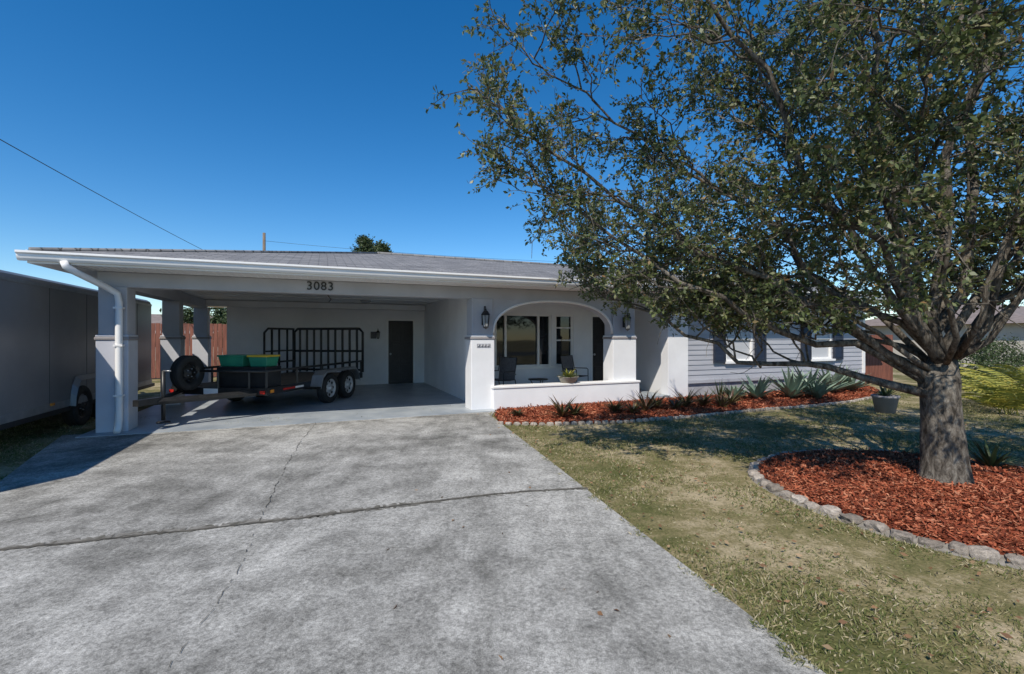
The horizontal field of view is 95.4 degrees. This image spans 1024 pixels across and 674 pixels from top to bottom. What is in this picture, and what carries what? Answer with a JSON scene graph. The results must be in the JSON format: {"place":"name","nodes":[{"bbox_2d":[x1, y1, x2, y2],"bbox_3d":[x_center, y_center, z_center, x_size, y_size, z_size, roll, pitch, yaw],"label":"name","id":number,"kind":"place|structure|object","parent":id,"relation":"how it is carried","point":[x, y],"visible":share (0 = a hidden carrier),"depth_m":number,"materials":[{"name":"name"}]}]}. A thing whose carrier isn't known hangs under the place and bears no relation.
{"place":"outdoors","nodes":[
{"label":"outdoors","id":0,"kind":"place"},
{"bbox_2d":[75,382,495,437],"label":"carport floor","id":1,"kind":"structure","parent":0,"point":[285,408],"depth_m":9.75,"materials":[{"name":"grey concrete"}]},
{"bbox_2d":[94,286,138,432],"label":"front column","id":2,"kind":"structure","parent":1,"relation":"on","point":[104,338],"depth_m":7.46,"materials":[{"name":"grey paint"}]},
{"bbox_2d":[60,261,124,433],"bbox_3d":[-6.350,0.215,7.085,0.228,2.637,0.873,0,0,17],"label":"downspout","id":3,"kind":"object","parent":2,"relation":"attached to","point":[118,345],"visible":1,"depth_m":7.38,"materials":[{"name":"white paint"}]},
{"bbox_2d":[159,301,185,405],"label":"side column","id":4,"kind":"structure","parent":1,"relation":"on","point":[172,337],"depth_m":10.37,"materials":[{"name":"grey paint"}]},
{"bbox_2d":[191,308,211,382],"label":"column","id":5,"kind":"structure","parent":1,"relation":"on","point":[201,343],"depth_m":12.90,"materials":[{"name":"grey paint"}]},
{"bbox_2d":[133,327,363,423],"bbox_3d":[-5.534,0.630,10.190,2.612,1.788,5.765,0,0,8],"label":"utility trailer","id":6,"kind":"object","parent":1,"relation":"on","point":[240,377],"visible":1,"depth_m":9.14,"materials":[{"name":"black metal"}]},
{"bbox_2d":[227,307,423,384],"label":"carport rear wall","id":7,"kind":"structure","parent":1,"relation":"on","point":[247,327],"depth_m":14.37,"materials":[{"name":"white paint"}]},
{"bbox_2d":[351,332,375,349],"bbox_3d":[-4.708,0.115,14.803,0.750,0.570,0.048,0,0,-22],"label":"utility box","id":8,"kind":"object","parent":7,"relation":"attached to","point":[353,344],"visible":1,"depth_m":14.69,"materials":[{"name":"grey metal"}]},
{"bbox_2d":[387,319,414,383],"bbox_3d":[-3.650,0.465,15.269,0.900,2.090,0.120,0,0,-22],"label":"carport door","id":9,"kind":"structure","parent":7,"relation":"in","point":[400,350],"depth_m":15.28,"materials":[{"name":"black wood"}]},
{"bbox_2d":[328,296,370,302],"bbox_3d":[-4.248,-0.927,12.083,0.298,0.250,2.766,0,0,3],"label":"ceiling light","id":10,"kind":"object","parent":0,"point":[365,301],"visible":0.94,"depth_m":13.20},
{"bbox_2d":[0,411,825,673],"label":"driveway","id":11,"kind":"structure","parent":0,"point":[254,550],"depth_m":3.12,"materials":[{"name":"concrete"}]},
{"bbox_2d":[424,299,466,400],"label":"carport side wall","id":12,"kind":"structure","parent":0,"point":[445,326],"depth_m":12.72,"materials":[{"name":"white paint"}]},
{"bbox_2d":[0,361,1023,673],"bbox_3d":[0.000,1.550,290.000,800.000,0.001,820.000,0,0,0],"label":"ground","id":13,"kind":"structure","parent":0,"point":[864,551],"depth_m":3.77,"materials":[{"name":"green plant"}]},
{"bbox_2d":[0,270,154,430],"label":"cargo trailer","id":14,"kind":"object","parent":13,"relation":"on","point":[48,330],"visible":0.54,"depth_m":7.24,"materials":[{"name":"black metal"}]},
{"bbox_2d":[151,323,226,377],"bbox_3d":[-13.279,0.502,17.095,13.972,2.035,0.020,0,0,-22],"label":"wood fence","id":15,"kind":"object","parent":13,"relation":"on","point":[215,335],"visible":0.07,"depth_m":17.55,"materials":[{"name":"brown wood"}]},
{"bbox_2d":[155,333,222,360],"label":"walls","id":16,"kind":"structure","parent":13,"relation":"on","point":[160,339],"depth_m":30.32,"materials":[{"name":"beige paint"}]},
{"bbox_2d":[151,314,214,330],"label":"roof","id":17,"kind":"structure","parent":16,"relation":"on","point":[156,318],"depth_m":32.50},
{"bbox_2d":[161,306,221,323],"bbox_3d":[-22.078,-0.656,33.087,4.187,4.442,4.760,0,0,-28],"label":"shade tree","id":18,"kind":"object","parent":13,"relation":"on","point":[188,315],"visible":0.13,"depth_m":31.69,"materials":[{"name":"green plant"}]},
{"bbox_2d":[210,307,226,347],"bbox_3d":[-18.830,-0.565,31.169,3.471,4.262,3.455,0,0,0],"label":"shade tree","id":19,"kind":"object","parent":13,"relation":"on","point":[217,318],"visible":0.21,"depth_m":30.97,"materials":[{"name":"green plant"}]},
{"bbox_2d":[263,233,265,249],"bbox_3d":[-21.300,-3.700,39.880,0.400,10.500,0.560,0,0,0],"label":"utility pole","id":20,"kind":"object","parent":13,"relation":"on","point":[264,241],"visible":0.23,"depth_m":39.91,"materials":[{"name":"wood"}]},
{"bbox_2d":[0,139,202,249],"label":"overhead wire","id":21,"kind":"object","parent":20,"relation":"attached to","point":[89,189],"visible":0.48,"depth_m":15.13,"materials":[{"name":"black metal"}]},
{"bbox_2d":[270,241,880,262],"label":"overhead wire","id":22,"kind":"object","parent":20,"relation":"attached to","point":[438,255],"visible":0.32,"depth_m":41.31,"materials":[{"name":"black metal"}]},
{"bbox_2d":[350,234,392,252],"bbox_3d":[-10.358,-3.181,34.935,3.398,9.476,3.928,0,0,-35],"label":"shade tree","id":23,"kind":"object","parent":13,"relation":"on","point":[364,242],"visible":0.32,"depth_m":33.92,"materials":[{"name":"green plant"}]},
{"bbox_2d":[464,298,494,409],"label":"porch column","id":24,"kind":"structure","parent":13,"relation":"on","point":[479,372],"depth_m":9.80,"materials":[{"name":"white paint"}]},
{"bbox_2d":[97,271,661,310],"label":"header beam","id":25,"kind":"structure","parent":24,"relation":"on","point":[163,287],"depth_m":9.14,"materials":[{"name":"grey paint"}]},
{"bbox_2d":[199,294,423,303],"bbox_3d":[-4.609,-1.047,11.663,5.980,0.014,5.850,0,0,-22],"label":"ceiling batten","id":26,"kind":"object","parent":25,"relation":"attached to","point":[311,297],"visible":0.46,"depth_m":12.91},
{"bbox_2d":[307,281,332,290],"bbox_3d":[-3.565,-0.949,8.647,0.446,0.158,0.016,0,0,-22],"label":"house number","id":27,"kind":"object","parent":25,"relation":"attached to","point":[331,285],"visible":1,"depth_m":8.65,"materials":[{"name":"black metal"}]},
{"bbox_2d":[477,344,490,347],"bbox_3d":[-0.592,0.180,9.783,0.300,0.080,0.018,0,0,-22],"label":"wall plaque","id":28,"kind":"object","parent":24,"relation":"attached to","point":[483,345],"depth_m":9.78,"materials":[{"name":"metal"}]},
{"bbox_2d":[481,306,489,328],"bbox_3d":[-0.555,-0.404,9.716,0.196,0.488,0.213,0,0,-22],"label":"wall lantern","id":29,"kind":"object","parent":24,"relation":"attached to","point":[485,314],"depth_m":9.65,"materials":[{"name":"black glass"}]},
{"bbox_2d":[493,299,611,334],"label":"porch arch","id":30,"kind":"structure","parent":24,"relation":"on","point":[500,306],"depth_m":10.77,"materials":[{"name":"white paint"}]},
{"bbox_2d":[493,300,612,333],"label":"arch trim","id":31,"kind":"structure","parent":30,"relation":"attached to","point":[551,301],"depth_m":10.44,"materials":[{"name":"white paint"}]},
{"bbox_2d":[493,303,595,384],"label":"porch rear wall","id":32,"kind":"structure","parent":13,"relation":"on","point":[582,339],"depth_m":12.73,"materials":[{"name":"white paint"}]},
{"bbox_2d":[494,314,553,369],"bbox_3d":[0.306,0.120,12.365,1.760,1.460,0.170,0,0,-22],"label":"porch window","id":33,"kind":"structure","parent":32,"relation":"in","point":[525,339],"depth_m":12.45,"materials":[{"name":"glass"}]},
{"bbox_2d":[554,315,575,367],"bbox_3d":[1.428,0.120,12.818,0.700,1.460,0.170,0,0,-22],"label":"porch window","id":34,"kind":"structure","parent":32,"relation":"in","point":[563,334],"depth_m":12.88,"materials":[{"name":"glass"}]},
{"bbox_2d":[591,315,604,380],"bbox_3d":[2.633,0.410,13.332,0.920,2.060,0.120,0,0,-22],"label":"front door","id":35,"kind":"structure","parent":32,"relation":"attached to","point":[597,329],"depth_m":13.25,"materials":[{"name":"wood"}]},
{"bbox_2d":[491,380,640,409],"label":"porch low wall","id":36,"kind":"structure","parent":13,"relation":"on","point":[518,395],"depth_m":10.40,"materials":[{"name":"white paint"}]},
{"bbox_2d":[557,368,578,382],"bbox_3d":[1.251,0.874,10.575,0.544,0.331,0.593,0,0,28],"label":"planter bowl","id":37,"kind":"object","parent":36,"relation":"on","point":[570,377],"visible":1,"depth_m":10.48,"materials":[{"name":"ceramic"}]},
{"bbox_2d":[602,303,636,380],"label":"porch column","id":38,"kind":"structure","parent":36,"relation":"on","point":[619,353],"depth_m":11.13,"materials":[{"name":"white paint"}]},
{"bbox_2d":[623,311,630,330],"bbox_3d":[2.728,-0.384,11.042,0.196,0.488,0.213,0,0,-22],"label":"wall lantern","id":39,"kind":"object","parent":38,"relation":"attached to","point":[626,324],"depth_m":10.98,"materials":[{"name":"black glass"}]},
{"bbox_2d":[639,390,669,398],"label":"porch floor","id":40,"kind":"structure","parent":13,"relation":"on","point":[644,395],"depth_m":11.74,"materials":[{"name":"white concrete"}]},
{"bbox_2d":[494,357,516,384],"bbox_3d":[-0.237,0.971,11.204,0.541,0.963,0.574,0,0,38],"label":"patio chair","id":41,"kind":"object","parent":40,"relation":"on","point":[507,369],"visible":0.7,"depth_m":11.34,"materials":[{"name":"black metal"}]},
{"bbox_2d":[528,378,547,382],"bbox_3d":[0.638,1.238,11.383,0.500,0.436,0.500,0,0,-22],"label":"side table","id":42,"kind":"object","parent":40,"relation":"on","point":[538,379],"visible":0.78,"depth_m":11.22,"materials":[{"name":"black metal"}]},
{"bbox_2d":[560,355,588,381],"bbox_3d":[1.629,0.971,12.239,0.574,0.963,0.541,0,0,43],"label":"patio chair","id":43,"kind":"object","parent":40,"relation":"on","point":[567,362],"visible":0.59,"depth_m":12.36,"materials":[{"name":"black metal"}]},
{"bbox_2d":[635,296,687,396],"bbox_3d":[3.818,0.240,12.668,0.640,2.580,2.000,0,0,-22],"label":"wing pilaster","id":44,"kind":"object","parent":13,"relation":"on","point":[662,366],"visible":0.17,"depth_m":12.09,"materials":[{"name":"white paint"}]},
{"bbox_2d":[497,396,871,425],"bbox_3d":[5.290,1.530,10.207,11.795,0.105,1.014,0,0,-25],"label":"stone edging","id":45,"kind":"object","parent":13,"relation":"on","point":[525,423],"visible":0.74,"depth_m":8.78,"materials":[{"name":"grey stone"}]},
{"bbox_2d":[494,385,878,424],"bbox_3d":[5.564,1.511,11.082,12.845,0.178,2.267,0,0,-22],"label":"mulch bed","id":46,"kind":"object","parent":13,"relation":"on","point":[538,414],"visible":0.64,"depth_m":9.80,"materials":[{"name":"red wood"}]},
{"bbox_2d":[508,408,524,415],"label":"bromeliad plant","id":47,"kind":"object","parent":46,"relation":"on","point":[517,413],"visible":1,"depth_m":8.82,"materials":[{"name":"green plant"}]},
{"bbox_2d":[546,396,577,416],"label":"bromeliad plant","id":48,"kind":"object","parent":46,"relation":"on","point":[561,411],"visible":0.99,"depth_m":8.71,"materials":[{"name":"green plant"}]},
{"bbox_2d":[563,402,592,414],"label":"bromeliad plant","id":49,"kind":"object","parent":46,"relation":"on","point":[577,410],"visible":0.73,"depth_m":8.89,"materials":[{"name":"green plant"}]},
{"bbox_2d":[599,397,628,411],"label":"bromeliad plant","id":50,"kind":"object","parent":46,"relation":"on","point":[615,408],"visible":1,"depth_m":9.25,"materials":[{"name":"green plant"}]},
{"bbox_2d":[624,400,644,412],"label":"bromeliad plant","id":51,"kind":"object","parent":46,"relation":"on","point":[634,408],"visible":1,"depth_m":9.17,"materials":[{"name":"green plant"}]},
{"bbox_2d":[625,390,664,409],"bbox_3d":[2.676,1.262,9.563,0.922,0.477,0.999,0,0,0],"label":"bromeliad plant","id":52,"kind":"object","parent":46,"relation":"on","point":[647,405],"visible":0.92,"depth_m":9.51,"materials":[{"name":"green plant"}]},
{"bbox_2d":[643,393,669,407],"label":"bromeliad plant","id":53,"kind":"object","parent":46,"relation":"on","point":[658,405],"visible":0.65,"depth_m":9.78,"materials":[{"name":"green plant"}]},
{"bbox_2d":[664,395,689,408],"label":"bromeliad plant","id":54,"kind":"object","parent":46,"relation":"on","point":[677,404],"visible":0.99,"depth_m":9.66,"materials":[{"name":"green plant"}]},
{"bbox_2d":[665,388,703,406],"bbox_3d":[3.715,1.271,10.088,1.025,0.458,0.959,0,0,-41],"label":"bromeliad plant","id":55,"kind":"object","parent":46,"relation":"on","point":[688,399],"visible":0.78,"depth_m":9.99,"materials":[{"name":"green plant"}]},
{"bbox_2d":[685,390,720,405],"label":"bromeliad plant","id":56,"kind":"object","parent":46,"relation":"on","point":[703,401],"visible":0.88,"depth_m":10.15,"materials":[{"name":"green plant"}]},
{"bbox_2d":[707,395,735,406],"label":"bromeliad plant","id":57,"kind":"object","parent":46,"relation":"on","point":[722,402],"visible":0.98,"depth_m":9.95,"materials":[{"name":"green plant"}]},
{"bbox_2d":[708,381,734,397],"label":"snake plant","id":58,"kind":"object","parent":46,"relation":"on","point":[720,392],"visible":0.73,"depth_m":11.19,"materials":[{"name":"green plant"}]},
{"bbox_2d":[716,388,749,403],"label":"bromeliad plant","id":59,"kind":"object","parent":46,"relation":"on","point":[733,398],"visible":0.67,"depth_m":10.32,"materials":[{"name":"green plant"}]},
{"bbox_2d":[718,381,748,397],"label":"agave plant","id":60,"kind":"object","parent":46,"relation":"on","point":[727,392],"visible":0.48,"depth_m":11.20,"materials":[{"name":"green plant"}]},
{"bbox_2d":[737,374,782,397],"bbox_3d":[6.016,1.193,11.374,1.161,0.615,1.156,0,0,0],"label":"agave plant","id":61,"kind":"object","parent":46,"relation":"on","point":[758,390],"visible":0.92,"depth_m":11.28,"materials":[{"name":"green plant"}]},
{"bbox_2d":[766,367,821,397],"bbox_3d":[6.983,1.082,11.551,1.303,0.837,1.517,0,0,45],"label":"agave plant","id":62,"kind":"object","parent":46,"relation":"on","point":[791,388],"visible":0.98,"depth_m":11.35,"materials":[{"name":"green plant"}]},
{"bbox_2d":[784,366,847,394],"bbox_3d":[7.786,1.029,12.120,1.467,0.941,1.716,0,0,0],"label":"agave plant","id":63,"kind":"object","parent":46,"relation":"on","point":[820,379],"visible":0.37,"depth_m":11.85,"materials":[{"name":"green plant"}]},
{"bbox_2d":[803,379,839,397],"bbox_3d":[7.561,1.236,11.417,0.967,0.527,0.962,0,0,0],"label":"agave plant","id":64,"kind":"object","parent":46,"relation":"on","point":[820,391],"visible":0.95,"depth_m":11.26,"materials":[{"name":"green plant"}]},
{"bbox_2d":[803,361,862,391],"bbox_3d":[8.716,1.056,12.706,1.705,0.888,1.614,0,0,-30],"label":"agave plant","id":65,"kind":"object","parent":46,"relation":"on","point":[842,386],"visible":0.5,"depth_m":12.43,"materials":[{"name":"green plant"}]},
{"bbox_2d":[820,364,872,389],"bbox_3d":[9.539,1.132,13.037,1.258,0.736,1.281,0,0,-12],"label":"agave plant","id":66,"kind":"object","parent":46,"relation":"on","point":[854,386],"visible":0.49,"depth_m":12.93,"materials":[{"name":"green plant"}]},
{"bbox_2d":[387,411,1022,673],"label":"fallen leaves","id":67,"kind":"object","parent":13,"relation":"on","point":[842,621],"visible":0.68,"depth_m":3.48,"materials":[{"name":"brown plant"}]},
{"bbox_2d":[424,0,1023,485],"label":"oak tree","id":68,"kind":"object","parent":13,"relation":"on","point":[722,286],"visible":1,"depth_m":4.48,"materials":[{"name":"green plant"}]},
{"bbox_2d":[688,317,857,395],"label":"wing wall","id":69,"kind":"structure","parent":13,"relation":"on","point":[703,388],"depth_m":12.32,"materials":[{"name":"white paint"}]},
{"bbox_2d":[33,263,882,307],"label":"soffit","id":70,"kind":"structure","parent":69,"relation":"on","point":[91,270],"depth_m":9.72,"materials":[{"name":"white paint"}]},
{"bbox_2d":[27,261,880,307],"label":"fascia","id":71,"kind":"structure","parent":70,"relation":"on","point":[104,265],"depth_m":7.79,"materials":[{"name":"white paint"}]},
{"bbox_2d":[14,249,896,299],"bbox_3d":[2.454,-1.147,10.306,20.240,0.135,0.113,0,0,-22],"label":"gutter","id":72,"kind":"object","parent":71,"relation":"attached to","point":[51,256],"visible":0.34,"depth_m":7.67,"materials":[{"name":"white paint"}]},
{"bbox_2d":[52,251,882,295],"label":"roof","id":73,"kind":"structure","parent":71,"relation":"on","point":[402,262],"depth_m":9.93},
{"bbox_2d":[28,247,859,291],"bbox_3d":[1.461,-1.840,12.843,20.137,1.268,5.388,0,0,-22],"label":"ridge cap","id":74,"kind":"object","parent":73,"relation":"on","point":[124,249],"visible":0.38,"depth_m":9.69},
{"bbox_2d":[713,328,725,362],"bbox_3d":[5.465,0.050,12.248,0.400,1.260,0.048,0,0,-22],"label":"shutter","id":75,"kind":"object","parent":69,"relation":"attached to","point":[719,354],"visible":0.46,"depth_m":12.23,"materials":[{"name":"grey wood"}]},
{"bbox_2d":[755,327,766,360],"bbox_3d":[6.838,0.050,12.803,0.400,1.260,0.048,0,0,-22],"label":"shutter","id":76,"kind":"object","parent":69,"relation":"attached to","point":[762,356],"visible":0.45,"depth_m":12.81,"materials":[{"name":"grey wood"}]},
{"bbox_2d":[688,301,864,383],"bbox_3d":[7.731,0.046,13.208,7.020,2.288,0.070,0,0,-22],"label":"lap siding","id":77,"kind":"object","parent":69,"relation":"attached to","point":[703,367],"visible":0.39,"depth_m":12.81,"materials":[{"name":"white paint"}]},
{"bbox_2d":[801,319,811,360],"bbox_3d":[8.525,0.050,13.484,0.400,1.260,0.048,0,0,-22],"label":"shutter","id":78,"kind":"object","parent":69,"relation":"attached to","point":[805,330],"visible":0.36,"depth_m":13.48,"materials":[{"name":"grey wood"}]},
{"bbox_2d":[833,332,843,359],"bbox_3d":[9.823,0.050,14.009,0.400,1.260,0.048,0,0,-22],"label":"shutter","id":79,"kind":"object","parent":69,"relation":"attached to","point":[838,353],"visible":0.4,"depth_m":13.99,"materials":[{"name":"grey wood"}]},
{"bbox_2d":[778,264,834,286],"bbox_3d":[17.964,-1.558,29.386,7.066,6.404,6.355,0,0,0],"label":"shade tree","id":80,"kind":"object","parent":13,"relation":"on","point":[805,279],"visible":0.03,"depth_m":27.84,"materials":[{"name":"green plant"}]},
{"bbox_2d":[865,335,891,382],"bbox_3d":[11.919,0.718,15.520,2.420,1.604,0.020,0,0,-22],"label":"wood fence","id":81,"kind":"object","parent":13,"relation":"on","point":[875,367],"visible":0.2,"depth_m":15.69,"materials":[{"name":"brown wood"}]},
{"bbox_2d":[868,386,900,412],"bbox_3d":[7.668,1.246,9.634,0.523,0.608,0.610,0,0,-44],"label":"garden pot","id":82,"kind":"object","parent":13,"relation":"on","point":[884,400],"visible":0.94,"depth_m":9.48,"materials":[{"name":"grey concrete"}]},
{"bbox_2d":[747,448,1023,569],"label":"stone edging","id":83,"kind":"object","parent":13,"relation":"on","point":[984,553],"visible":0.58,"depth_m":3.67,"materials":[{"name":"grey stone"}]},
{"bbox_2d":[758,447,1023,555],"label":"mulch bed","id":84,"kind":"object","parent":13,"relation":"on","point":[891,489],"visible":0.88,"depth_m":4.25,"materials":[{"name":"red wood"}]},
{"bbox_2d":[967,440,1023,467],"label":"spiky plant","id":85,"kind":"object","parent":84,"relation":"on","point":[987,458],"visible":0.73,"depth_m":5.15,"materials":[{"name":"green plant"}]},
{"bbox_2d":[865,323,1023,368],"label":"walls","id":86,"kind":"structure","parent":13,"relation":"on","point":[1015,330],"depth_m":22.50,"materials":[{"name":"beige paint"}]},
{"bbox_2d":[865,305,1023,325],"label":"roof","id":87,"kind":"structure","parent":86,"relation":"on","point":[1017,316],"depth_m":24.82,"materials":[{"name":"grey"}]},
{"bbox_2d":[925,332,1023,384],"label":"hedge","id":88,"kind":"object","parent":13,"relation":"on","point":[984,359],"visible":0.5,"depth_m":15.33,"materials":[{"name":"green plant"}]},
{"bbox_2d":[959,364,1023,392],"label":"areca palm","id":89,"kind":"object","parent":13,"relation":"on","point":[1006,366],"visible":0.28,"depth_m":10.85,"materials":[{"name":"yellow plant"}]},
{"bbox_2d":[960,373,1023,415],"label":"areca palm","id":90,"kind":"object","parent":13,"relation":"on","point":[1001,401],"visible":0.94,"depth_m":9.23,"materials":[{"name":"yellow plant"}]},
{"bbox_2d":[960,370,1023,408],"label":"areca palm","id":91,"kind":"object","parent":13,"relation":"on","point":[988,380],"visible":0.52,"depth_m":10.22,"materials":[{"name":"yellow plant"}]},
{"bbox_2d":[962,363,1023,386],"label":"areca palm","id":92,"kind":"object","parent":13,"relation":"on","point":[1006,372],"visible":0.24,"depth_m":11.44,"materials":[{"name":"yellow plant"}]},
{"bbox_2d":[0,0,1023,319],"label":"sky","id":93,"kind":"structure","parent":0,"point":[218,124],"materials":[{"name":"blue"}]},
{"bbox_2d":[724,322,752,363],"bbox_3d":[6.136,0.080,12.563,1.120,1.260,0.170,0,0,-22],"label":"wing window","id":94,"kind":"structure","parent":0,"point":[740,345],"depth_m":12.65,"materials":[{"name":"white glass"}]},
{"bbox_2d":[810,319,835,360],"bbox_3d":[9.159,0.080,13.784,1.040,1.260,0.170,0,0,-22],"label":"wing window","id":95,"kind":"structure","parent":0,"point":[822,354],"depth_m":13.85,"materials":[{"name":"white glass"}]}
]}

